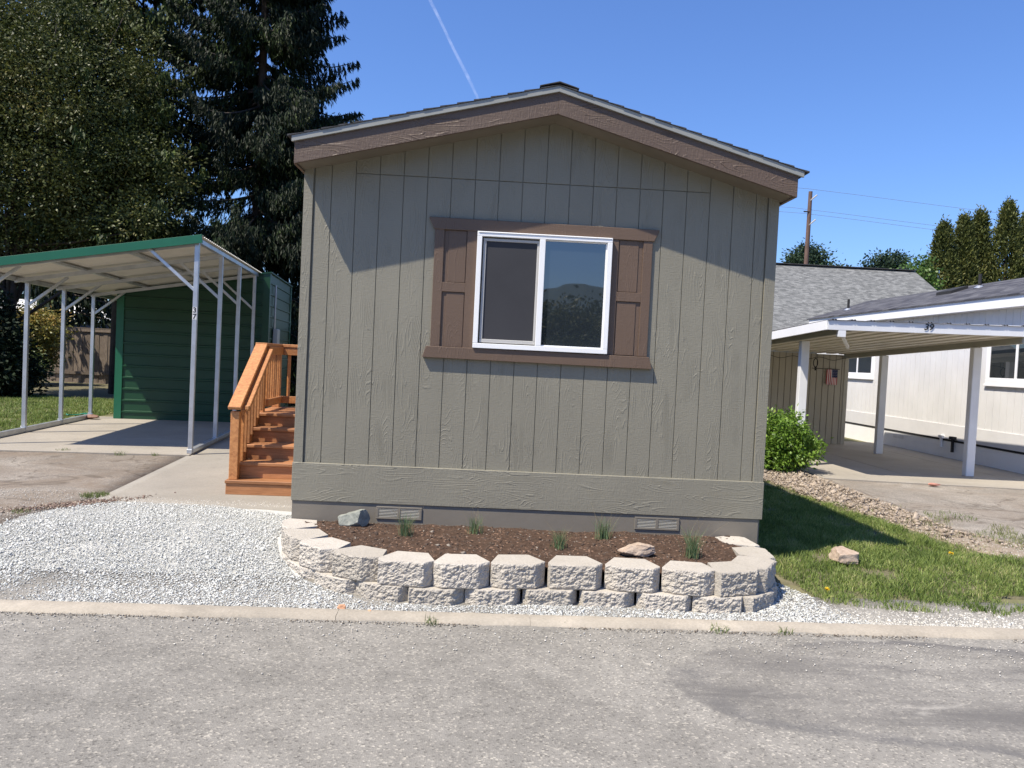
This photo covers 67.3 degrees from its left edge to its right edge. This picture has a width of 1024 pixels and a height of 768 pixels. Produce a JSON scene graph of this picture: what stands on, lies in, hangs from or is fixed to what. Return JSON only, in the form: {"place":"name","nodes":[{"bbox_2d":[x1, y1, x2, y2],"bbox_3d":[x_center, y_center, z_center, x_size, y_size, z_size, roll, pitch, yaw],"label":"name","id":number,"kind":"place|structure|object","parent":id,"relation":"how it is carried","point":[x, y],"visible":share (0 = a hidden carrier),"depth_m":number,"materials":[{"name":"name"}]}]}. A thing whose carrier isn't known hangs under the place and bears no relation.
{"place":"outdoors","nodes":[
{"label":"outdoors","id":0,"kind":"place"},
{"bbox_2d":[0,283,35,299],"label":"tree","id":1,"kind":"object","parent":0,"point":[22,295],"visible":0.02,"depth_m":46.77,"materials":[{"name":"green plant"}]},
{"bbox_2d":[0,394,113,430],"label":"lawn grass","id":2,"kind":"structure","parent":0,"point":[38,412],"depth_m":16.84,"materials":[{"name":"green plant"}]},
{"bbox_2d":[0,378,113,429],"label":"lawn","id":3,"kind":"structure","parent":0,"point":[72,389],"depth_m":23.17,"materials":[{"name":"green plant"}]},
{"bbox_2d":[0,291,54,396],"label":"cypress shrub","id":4,"kind":"object","parent":3,"relation":"on","point":[11,353],"visible":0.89,"depth_m":19.70,"materials":[{"name":"green plant"}]},
{"bbox_2d":[29,343,55,385],"bbox_3d":[-15.620,-0.561,24.419,2.137,1.786,1.922,3,2,-2],"label":"garden shrub","id":5,"kind":"object","parent":3,"relation":"on","point":[41,363],"visible":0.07,"depth_m":24.61,"materials":[{"name":"green plant"}]},
{"bbox_2d":[16,301,78,374],"bbox_3d":[-15.941,-1.402,25.522,3.098,2.877,2.455,3,2,-2],"label":"photinia shrub","id":6,"kind":"object","parent":3,"relation":"on","point":[49,342],"visible":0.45,"depth_m":25.39,"materials":[{"name":"green plant"}]},
{"bbox_2d":[47,326,110,383],"bbox_3d":[-12.101,-0.847,27.759,9.173,2.050,0.120,3,2,-2],"label":"board fence","id":7,"kind":"object","parent":3,"relation":"on","point":[77,367],"visible":0.18,"depth_m":27.64,"materials":[{"name":"brown wood"}]},
{"bbox_2d":[0,0,217,389],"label":"holly tree","id":8,"kind":"object","parent":3,"relation":"on","point":[29,47],"visible":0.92,"depth_m":19.63,"materials":[{"name":"green plant"}]},
{"bbox_2d":[0,0,252,393],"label":"conifer tree","id":9,"kind":"object","parent":3,"relation":"on","point":[157,17],"visible":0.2,"depth_m":20.84,"materials":[{"name":"green plant"}]},
{"bbox_2d":[3,299,110,355],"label":"white building","id":10,"kind":"structure","parent":0,"point":[23,301],"depth_m":37.83,"materials":[{"name":"metal"}]},
{"bbox_2d":[0,451,184,524],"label":"driveway","id":11,"kind":"structure","parent":0,"point":[43,473],"depth_m":8.94,"materials":[{"name":"concrete"}]},
{"bbox_2d":[0,492,175,512],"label":"leaf litter","id":12,"kind":"object","parent":11,"relation":"on","point":[63,504],"visible":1,"depth_m":7.29,"materials":[{"name":"grey gravel"}]},
{"bbox_2d":[97,437,291,511],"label":"path","id":13,"kind":"structure","parent":0,"point":[199,477],"depth_m":8.47,"materials":[{"name":"concrete"}]},
{"bbox_2d":[225,342,297,495],"bbox_3d":[-2.566,0.342,9.222,1.070,1.630,2.125,3,2,-5],"label":"wooden stair","id":14,"kind":"object","parent":13,"relation":"on","point":[260,462],"visible":0.61,"depth_m":8.61,"materials":[{"name":"brown wood"}]},
{"bbox_2d":[0,501,874,623],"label":"gravel","id":15,"kind":"structure","parent":0,"point":[158,515],"depth_m":5.82,"materials":[{"name":"grey gravel"}]},
{"bbox_2d":[280,551,289,560],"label":"retaining block","id":16,"kind":"structure","parent":15,"relation":"on","point":[285,557],"depth_m":6.06,"materials":[{"name":"concrete"}]},
{"bbox_2d":[282,529,327,560],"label":"retaining block","id":17,"kind":"structure","parent":16,"relation":"on","point":[292,539],"depth_m":6.04,"materials":[{"name":"concrete"}]},
{"bbox_2d":[287,559,315,578],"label":"retaining block","id":18,"kind":"structure","parent":15,"relation":"on","point":[303,571],"depth_m":5.78,"materials":[{"name":"concrete"}]},
{"bbox_2d":[299,537,350,571],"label":"retaining block","id":19,"kind":"structure","parent":18,"relation":"on","point":[315,554],"depth_m":5.73,"materials":[{"name":"concrete"}]},
{"bbox_2d":[314,571,355,593],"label":"retaining block","id":20,"kind":"structure","parent":15,"relation":"on","point":[335,583],"depth_m":5.56,"materials":[{"name":"concrete"}]},
{"bbox_2d":[332,545,386,581],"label":"retaining block","id":21,"kind":"structure","parent":20,"relation":"on","point":[358,563],"depth_m":5.52,"materials":[{"name":"concrete"}]},
{"bbox_2d":[337,604,345,608],"bbox_3d":[-1.144,1.502,5.169,0.062,0.052,0.042,3,2,-2],"label":"pebble","id":22,"kind":"object","parent":15,"relation":"on","point":[341,606],"visible":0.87,"depth_m":5.15,"materials":[{"name":"stone"}]},
{"bbox_2d":[356,581,407,602],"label":"retaining block","id":23,"kind":"structure","parent":15,"relation":"on","point":[374,590],"depth_m":5.43,"materials":[{"name":"concrete"}]},
{"bbox_2d":[377,551,434,587],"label":"retaining block","id":24,"kind":"structure","parent":23,"relation":"on","point":[405,568],"depth_m":5.42,"materials":[{"name":"concrete"}]},
{"bbox_2d":[408,585,464,605],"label":"retaining block","id":25,"kind":"structure","parent":15,"relation":"on","point":[431,595],"depth_m":5.39,"materials":[{"name":"concrete"}]},
{"bbox_2d":[433,554,489,588],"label":"retaining block","id":26,"kind":"structure","parent":25,"relation":"on","point":[460,571],"depth_m":5.42,"materials":[{"name":"concrete"}]},
{"bbox_2d":[465,579,519,605],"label":"retaining block","id":27,"kind":"structure","parent":15,"relation":"on","point":[488,596],"depth_m":5.44,"materials":[{"name":"concrete"}]},
{"bbox_2d":[490,555,544,588],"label":"retaining block","id":28,"kind":"structure","parent":27,"relation":"on","point":[517,571],"depth_m":5.48,"materials":[{"name":"concrete"}]},
{"bbox_2d":[579,581,633,607],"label":"retaining block","id":29,"kind":"structure","parent":15,"relation":"on","point":[602,596],"depth_m":5.51,"materials":[{"name":"concrete"}]},
{"bbox_2d":[604,557,659,592],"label":"retaining block","id":30,"kind":"structure","parent":29,"relation":"on","point":[632,575],"depth_m":5.54,"materials":[{"name":"concrete"}]},
{"bbox_2d":[770,581,777,599],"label":"retaining block","id":31,"kind":"structure","parent":15,"relation":"on","point":[774,587],"depth_m":5.86,"materials":[{"name":"concrete"}]},
{"bbox_2d":[0,568,1023,767],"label":"road","id":32,"kind":"structure","parent":0,"point":[126,698],"depth_m":4.03,"materials":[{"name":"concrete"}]},
{"bbox_2d":[0,488,1022,693],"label":"stray grit","id":33,"kind":"object","parent":32,"relation":"on","point":[262,504],"visible":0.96,"depth_m":4.90,"materials":[{"name":"grey gravel"}]},
{"bbox_2d":[0,599,1023,638],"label":"kerb","id":34,"kind":"structure","parent":32,"relation":"on","point":[145,609],"depth_m":5.12,"materials":[{"name":"concrete"}]},
{"bbox_2d":[1,611,1023,642],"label":"kerb debris","id":35,"kind":"object","parent":32,"relation":"on","point":[709,631],"visible":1,"depth_m":5.01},
{"bbox_2d":[11,447,1023,634],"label":"weeds","id":36,"kind":"object","parent":32,"relation":"on","point":[90,495],"visible":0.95,"depth_m":7.82,"materials":[{"name":"green plant"}]},
{"bbox_2d":[3,0,1023,322],"label":"sky","id":37,"kind":"structure","parent":0,"point":[919,101],"materials":[{"name":"blue"}]},
{"bbox_2d":[305,520,740,574],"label":"mulch","id":38,"kind":"object","parent":0,"point":[521,551],"visible":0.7,"depth_m":6.22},
{"bbox_2d":[338,509,369,526],"bbox_3d":[-1.335,1.145,6.505,0.274,0.178,0.166,2,2,-16],"label":"rock","id":39,"kind":"object","parent":38,"relation":"on","point":[360,517],"visible":0.87,"depth_m":6.45,"materials":[{"name":"grey stone"}]},
{"bbox_2d":[394,505,419,536],"bbox_3d":[-0.845,1.087,6.231,0.276,0.290,0.351,4,2,41],"label":"grass tuft","id":40,"kind":"object","parent":38,"relation":"on","point":[405,532],"visible":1,"depth_m":6.22,"materials":[{"name":"green plant"}]},
{"bbox_2d":[464,510,483,534],"bbox_3d":[-0.281,1.131,6.392,0.241,0.219,0.201,4,2,43],"label":"grass tuft","id":41,"kind":"object","parent":38,"relation":"on","point":[476,528],"visible":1,"depth_m":6.38,"materials":[{"name":"green plant"}]},
{"bbox_2d":[548,527,571,549],"bbox_3d":[0.396,1.191,6.138,0.282,0.241,0.277,3,2,-2],"label":"grass tuft","id":42,"kind":"object","parent":38,"relation":"on","point":[560,544],"visible":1,"depth_m":6.12,"materials":[{"name":"green plant"}]},
{"bbox_2d":[591,513,616,539],"bbox_3d":[0.778,1.150,6.468,0.314,0.290,0.349,3,2,12],"label":"grass tuft","id":43,"kind":"object","parent":38,"relation":"on","point":[603,533],"visible":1,"depth_m":6.42,"materials":[{"name":"green plant"}]},
{"bbox_2d":[617,542,655,556],"bbox_3d":[0.963,1.294,6.040,0.289,0.098,0.181,2,2,-18],"label":"rock","id":44,"kind":"object","parent":38,"relation":"on","point":[638,549],"visible":1,"depth_m":5.98,"materials":[{"name":"beige stone"}]},
{"bbox_2d":[663,514,727,558],"bbox_3d":[1.445,1.193,6.049,0.477,0.346,0.349,1,2,-38],"label":"grass tuft","id":45,"kind":"object","parent":38,"relation":"on","point":[693,551],"visible":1,"depth_m":6.03,"materials":[{"name":"green plant"}]},
{"bbox_2d":[98,394,1023,603],"bbox_3d":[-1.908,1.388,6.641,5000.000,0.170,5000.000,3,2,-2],"label":"ground","id":46,"kind":"structure","parent":0,"point":[804,591],"depth_m":6.17,"materials":[{"name":"grey gravel"}]},
{"bbox_2d":[0,0,111,377],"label":"conifer tree","id":47,"kind":"object","parent":46,"relation":"on","point":[82,310],"visible":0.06,"depth_m":29.41,"materials":[{"name":"green plant"}]},
{"bbox_2d":[0,416,229,455],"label":"carport slab","id":48,"kind":"structure","parent":46,"relation":"on","point":[106,435],"depth_m":12.28,"materials":[{"name":"concrete"}]},
{"bbox_2d":[87,414,98,418],"bbox_3d":[-8.181,0.637,15.000,0.242,0.086,0.194,4,2,28],"label":"brick","id":49,"kind":"object","parent":48,"relation":"on","point":[90,416],"visible":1,"depth_m":14.95,"materials":[{"name":"brick"}]},
{"bbox_2d":[0,234,261,453],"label":"carport","id":50,"kind":"object","parent":48,"relation":"on","point":[102,271],"visible":0.94,"depth_m":12.40,"materials":[{"name":"metal"}]},
{"bbox_2d":[113,272,292,421],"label":"green shed","id":51,"kind":"structure","parent":48,"relation":"on","point":[153,354],"depth_m":15.51,"materials":[{"name":"metal"}]},
{"bbox_2d":[157,0,364,405],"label":"spruce tree","id":52,"kind":"object","parent":46,"relation":"on","point":[276,107],"visible":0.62,"depth_m":21.43,"materials":[{"name":"green plant"}]},
{"bbox_2d":[287,81,809,543],"bbox_3d":[-0.027,-0.667,14.850,4.280,4.171,17.085,3,2,-2],"label":"mobile home","id":53,"kind":"object","parent":46,"relation":"on","point":[549,306],"visible":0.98,"depth_m":6.63,"materials":[{"name":"paint"}]},
{"bbox_2d":[472,231,612,353],"bbox_3d":[0.262,-0.781,6.615,1.158,0.994,0.088,3,2,-2],"label":"window frame","id":54,"kind":"structure","parent":53,"relation":"in","point":[551,293],"depth_m":6.60,"materials":[{"name":"white plastic"}]},
{"bbox_2d":[522,579,576,605],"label":"retaining block","id":55,"kind":"structure","parent":46,"relation":"on","point":[545,595],"depth_m":5.49,"materials":[{"name":"concrete"}]},
{"bbox_2d":[547,555,601,589],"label":"retaining block","id":56,"kind":"structure","parent":55,"relation":"on","point":[575,572],"depth_m":5.53,"materials":[{"name":"concrete"}]},
{"bbox_2d":[636,584,691,611],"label":"retaining block","id":57,"kind":"structure","parent":46,"relation":"on","point":[659,599],"depth_m":5.51,"materials":[{"name":"concrete"}]},
{"bbox_2d":[661,560,716,596],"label":"retaining block","id":58,"kind":"structure","parent":57,"relation":"on","point":[688,578],"depth_m":5.53,"materials":[{"name":"concrete"}]},
{"bbox_2d":[692,595,742,613],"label":"retaining block","id":59,"kind":"structure","parent":46,"relation":"on","point":[713,604],"depth_m":5.51,"materials":[{"name":"concrete"}]},
{"bbox_2d":[707,561,758,596],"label":"retaining block","id":60,"kind":"structure","parent":59,"relation":"on","point":[733,579],"depth_m":5.57,"materials":[{"name":"concrete"}]},
{"bbox_2d":[742,588,773,612],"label":"retaining block","id":61,"kind":"structure","parent":46,"relation":"on","point":[757,601],"depth_m":5.59,"materials":[{"name":"concrete"}]},
{"bbox_2d":[731,555,776,592],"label":"retaining block","id":62,"kind":"structure","parent":61,"relation":"on","point":[765,566],"depth_m":5.80,"materials":[{"name":"concrete"}]},
{"bbox_2d":[803,191,817,263],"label":"utility pole","id":63,"kind":"object","parent":46,"relation":"on","point":[807,238],"visible":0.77,"depth_m":51.90,"materials":[{"name":"brown wood"}]},
{"bbox_2d":[779,211,933,229],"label":"power line","id":64,"kind":"object","parent":63,"relation":"attached to","point":[855,219],"visible":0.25,"depth_m":52.09,"materials":[{"name":"grey metal"}]},
{"bbox_2d":[779,206,992,232],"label":"power line","id":65,"kind":"object","parent":63,"relation":"attached to","point":[864,216],"visible":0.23,"depth_m":52.09,"materials":[{"name":"grey metal"}]},
{"bbox_2d":[803,188,1021,215],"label":"power line","id":66,"kind":"object","parent":63,"relation":"attached to","point":[899,200],"visible":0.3,"depth_m":52.12,"materials":[{"name":"grey metal"}]},
{"bbox_2d":[779,236,851,265],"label":"pine tree","id":67,"kind":"object","parent":46,"relation":"on","point":[796,256],"visible":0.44,"depth_m":67.42,"materials":[{"name":"green plant"}]},
{"bbox_2d":[771,263,936,353],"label":"grey roof house","id":68,"kind":"structure","parent":46,"relation":"on","point":[803,293],"depth_m":28.68,"materials":[{"name":"grey"}]},
{"bbox_2d":[857,247,913,268],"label":"pine tree","id":69,"kind":"object","parent":46,"relation":"on","point":[885,260],"visible":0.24,"depth_m":47.92,"materials":[{"name":"green plant"}]},
{"bbox_2d":[763,467,1023,559],"bbox_3d":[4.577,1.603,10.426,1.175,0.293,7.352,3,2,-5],"label":"rubble","id":70,"kind":"object","parent":46,"relation":"on","point":[813,488],"visible":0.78,"depth_m":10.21,"materials":[{"name":"beige gravel"}]},
{"bbox_2d":[764,403,833,472],"bbox_3d":[4.611,0.966,12.975,1.469,1.345,1.213,3,2,-2],"label":"leafy bush","id":71,"kind":"object","parent":70,"relation":"on","point":[793,445],"visible":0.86,"depth_m":12.74,"materials":[{"name":"green plant"}]},
{"bbox_2d":[796,441,1023,490],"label":"neighbour slab","id":72,"kind":"structure","parent":46,"relation":"on","point":[854,461],"depth_m":14.06,"materials":[{"name":"concrete"}]},
{"bbox_2d":[767,352,848,444],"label":"tan shed","id":73,"kind":"structure","parent":72,"relation":"on","point":[826,409],"depth_m":18.41,"materials":[{"name":"beige wood"}]},
{"bbox_2d":[816,368,839,384],"bbox_3d":[7.469,-0.181,18.341,0.670,0.379,0.028,3,2,-2],"label":"flag","id":74,"kind":"object","parent":73,"relation":"attached to","point":[831,377],"visible":1,"depth_m":18.35,"materials":[{"name":"multicoloured fabric"}]},
{"bbox_2d":[771,319,1023,475],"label":"white carport","id":75,"kind":"object","parent":72,"relation":"on","point":[854,338],"visible":0.94,"depth_m":13.46,"materials":[{"name":"white metal"}]},
{"bbox_2d":[771,355,845,359],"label":"string lights","id":76,"kind":"object","parent":75,"relation":"hanging from","point":[810,358],"visible":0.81,"depth_m":18.17},
{"bbox_2d":[807,274,1023,473],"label":"white home","id":77,"kind":"object","parent":72,"relation":"on","point":[926,401],"visible":0.62,"depth_m":16.80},
{"bbox_2d":[848,357,874,379],"bbox_3d":[9.303,-0.592,20.719,0.055,0.905,1.760,3,2,-2],"label":"window frame","id":78,"kind":"structure","parent":77,"relation":"in","point":[859,368],"depth_m":20.46,"materials":[{"name":"white plastic"}]},
{"bbox_2d":[983,344,1023,387],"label":"window frame","id":79,"kind":"structure","parent":77,"relation":"in","point":[1004,364],"depth_m":14.80,"materials":[{"name":"white plastic"}]},
{"bbox_2d":[889,249,947,290],"bbox_3d":[16.220,-2.124,31.648,3.932,7.020,3.345,3,2,-2],"label":"maple tree","id":80,"kind":"object","parent":46,"relation":"on","point":[922,268],"visible":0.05,"depth_m":31.36,"materials":[{"name":"green plant"}]},
{"bbox_2d":[835,503,1023,564],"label":"weedy edge","id":81,"kind":"object","parent":46,"relation":"on","point":[998,532],"visible":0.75,"depth_m":8.60,"materials":[{"name":"plant"}]},
{"bbox_2d":[924,214,965,289],"bbox_3d":[18.397,-2.754,33.216,3.619,9.136,3.380,3,2,-2],"label":"arborvitae","id":82,"kind":"object","parent":46,"relation":"on","point":[943,236],"visible":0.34,"depth_m":32.77,"materials":[{"name":"green plant"}]},
{"bbox_2d":[947,208,989,286],"bbox_3d":[19.631,-2.911,33.449,3.382,9.438,3.322,1,2,-35],"label":"arborvitae","id":83,"kind":"object","parent":46,"relation":"on","point":[965,241],"visible":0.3,"depth_m":33.07,"materials":[{"name":"green plant"}]},
{"bbox_2d":[962,204,1004,285],"bbox_3d":[20.295,-3.040,33.953,3.259,9.751,3.261,4,2,33],"label":"arborvitae","id":84,"kind":"object","parent":46,"relation":"on","point":[983,230],"visible":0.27,"depth_m":33.41,"materials":[{"name":"green plant"}]},
{"bbox_2d":[982,195,1023,282],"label":"arborvitae","id":85,"kind":"object","parent":46,"relation":"on","point":[1008,235],"visible":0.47,"depth_m":32.86,"materials":[{"name":"green plant"}]},
{"bbox_2d":[1006,209,1023,278],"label":"arborvitae","id":86,"kind":"object","parent":46,"relation":"on","point":[1022,213],"visible":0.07,"depth_m":33.47,"materials":[{"name":"green plant"}]},
{"bbox_3d":[-1.845,1.426,6.543,0.291,0.176,0.400,2,2,-10],"label":"retaining block","id":87,"kind":"object","parent":46,"relation":"on","visible":0},
{"bbox_2d":[281,518,316,545],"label":"retaining block","id":88,"kind":"structure","parent":87,"relation":"on","point":[291,523],"depth_m":6.39,"materials":[{"name":"concrete"}]},
{"bbox_3d":[1.948,1.614,6.392,0.290,0.176,0.400,3,2,-5],"label":"retaining block","id":89,"kind":"object","parent":46,"relation":"on","visible":0},
{"bbox_2d":[715,536,759,547],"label":"retaining block","id":90,"kind":"structure","parent":89,"relation":"on","point":[741,541],"depth_m":6.56,"materials":[{"name":"concrete"}]},
{"bbox_2d":[732,546,775,576],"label":"retaining block","id":91,"kind":"structure","parent":89,"relation":"on","point":[753,551],"depth_m":6.20,"materials":[{"name":"concrete"}]},
{"bbox_2d":[758,479,1023,616],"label":"grass","id":92,"kind":"structure","parent":0,"point":[814,535],"depth_m":6.99,"materials":[{"name":"green plant"}]},
{"bbox_2d":[829,546,858,564],"bbox_3d":[3.001,1.547,6.933,0.267,0.146,0.276,3,2,-5],"label":"rock","id":93,"kind":"object","parent":92,"relation":"on","point":[842,554],"visible":0.94,"depth_m":6.83,"materials":[{"name":"beige stone"}]},
{"bbox_2d":[812,479,1023,548],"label":"neighbour driveway","id":94,"kind":"structure","parent":0,"point":[986,507],"depth_m":10.65,"materials":[{"name":"concrete"}]},
{"bbox_2d":[820,606,1023,628],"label":"verge gravel","id":95,"kind":"structure","parent":0,"point":[977,624],"depth_m":5.58,"materials":[{"name":"grey gravel"}]},
{"bbox_2d":[928,483,940,485],"bbox_3d":[6.659,1.586,12.129,0.199,0.055,0.092,3,2,-2],"label":"brick","id":96,"kind":"object","parent":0,"point":[933,484],"visible":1,"depth_m":12.10,"materials":[{"name":"red brick"}]}
]}

